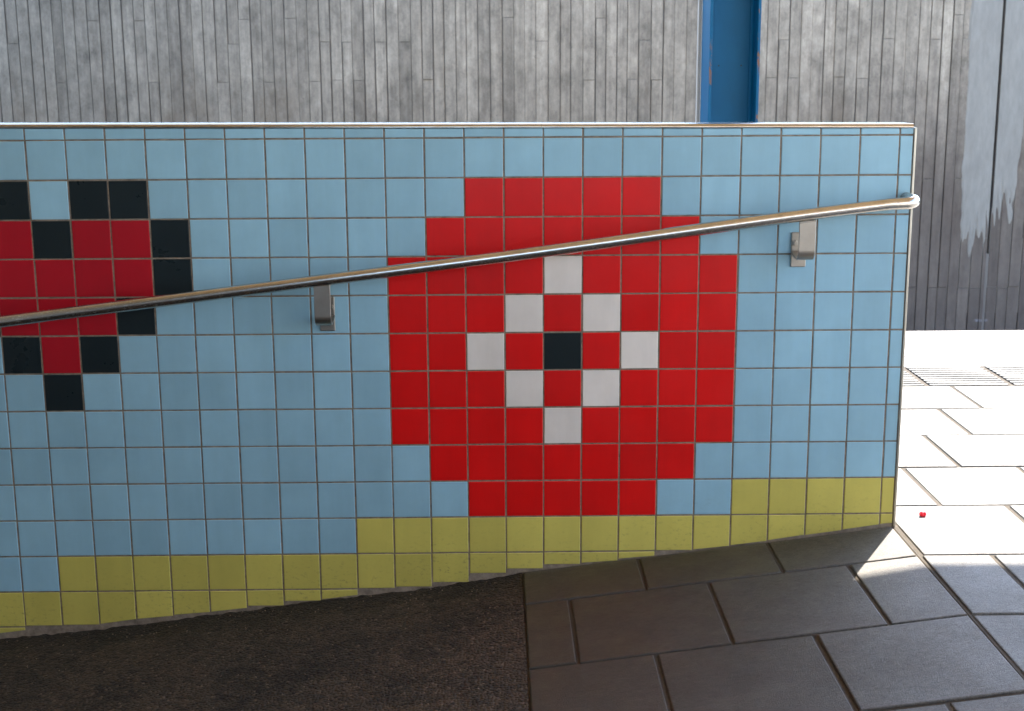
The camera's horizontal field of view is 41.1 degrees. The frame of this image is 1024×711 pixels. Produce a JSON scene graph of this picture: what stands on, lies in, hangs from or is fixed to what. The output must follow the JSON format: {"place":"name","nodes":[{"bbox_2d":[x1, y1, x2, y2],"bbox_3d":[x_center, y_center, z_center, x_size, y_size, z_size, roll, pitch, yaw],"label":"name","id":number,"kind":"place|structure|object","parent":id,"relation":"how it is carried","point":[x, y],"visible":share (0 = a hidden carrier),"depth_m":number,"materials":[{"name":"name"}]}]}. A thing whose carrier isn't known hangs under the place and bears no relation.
{"place":"outdoors","nodes":[
{"label":"outdoors","id":0,"kind":"place"},
{"bbox_2d":[0,573,528,710],"bbox_3d":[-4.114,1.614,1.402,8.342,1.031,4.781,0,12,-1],"label":"asphalt ramp","id":1,"kind":"structure","parent":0,"point":[498,676],"depth_m":3.33,"materials":[{"name":"black asphalt"}]},
{"bbox_2d":[2,582,517,710],"bbox_3d":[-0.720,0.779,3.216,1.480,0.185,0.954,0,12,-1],"label":"grit","id":2,"kind":"object","parent":1,"relation":"on","point":[278,652],"visible":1,"depth_m":3.46,"materials":[{"name":"grey gravel"}]},
{"bbox_2d":[522,357,1023,710],"bbox_3d":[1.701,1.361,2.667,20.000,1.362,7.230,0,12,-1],"label":"joint sand","id":3,"kind":"structure","parent":0,"point":[908,542],"depth_m":3.30,"materials":[{"name":"grey sand"}]},
{"bbox_2d":[0,122,916,638],"bbox_3d":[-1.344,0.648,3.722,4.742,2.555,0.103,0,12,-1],"label":"tiled wall","id":4,"kind":"structure","parent":3,"relation":"on","point":[478,422],"depth_m":3.55,"materials":[{"name":"blue tile"}]},
{"bbox_2d":[0,192,919,330],"bbox_3d":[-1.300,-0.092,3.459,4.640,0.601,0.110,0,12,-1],"label":"handrail","id":5,"kind":"object","parent":4,"relation":"attached to","point":[803,245],"visible":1,"depth_m":3.39,"materials":[{"name":"silver metal"}]},
{"bbox_2d":[695,0,761,121],"bbox_3d":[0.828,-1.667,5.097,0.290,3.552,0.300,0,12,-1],"label":"steel column","id":6,"kind":"structure","parent":3,"relation":"on","point":[728,62],"depth_m":5.20,"materials":[{"name":"blue metal"}]},
{"bbox_2d":[903,366,1023,386],"bbox_3d":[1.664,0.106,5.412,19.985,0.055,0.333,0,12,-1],"label":"tactile paving","id":7,"kind":"structure","parent":3,"relation":"on","point":[931,374],"depth_m":5.40,"materials":[{"name":"white concrete"}]},
{"bbox_2d":[904,330,1023,366],"bbox_3d":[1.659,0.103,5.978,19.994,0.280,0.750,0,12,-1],"label":"platform edge","id":8,"kind":"object","parent":3,"relation":"on","point":[960,348],"visible":0.09,"depth_m":5.92,"materials":[{"name":"white concrete"}]},
{"bbox_2d":[523,386,1023,710],"bbox_3d":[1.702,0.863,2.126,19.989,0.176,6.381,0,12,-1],"label":"paving","id":9,"kind":"structure","parent":0,"point":[931,644],"depth_m":3.23,"materials":[{"name":"grey concrete"}]},
{"bbox_2d":[919,511,926,516],"bbox_3d":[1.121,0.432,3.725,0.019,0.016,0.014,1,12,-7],"label":"litter","id":10,"kind":"object","parent":9,"relation":"on","point":[922,514],"visible":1,"depth_m":3.72,"materials":[{"name":"red plastic"}]},
{"bbox_3d":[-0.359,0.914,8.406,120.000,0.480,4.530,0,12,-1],"label":"track bed","id":11,"kind":"structure","parent":0,"visible":0},
{"bbox_2d":[0,0,1023,330],"bbox_3d":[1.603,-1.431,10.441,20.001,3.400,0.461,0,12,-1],"label":"concrete wall","id":12,"kind":"structure","parent":11,"relation":"on","point":[944,78],"depth_m":10.05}
]}

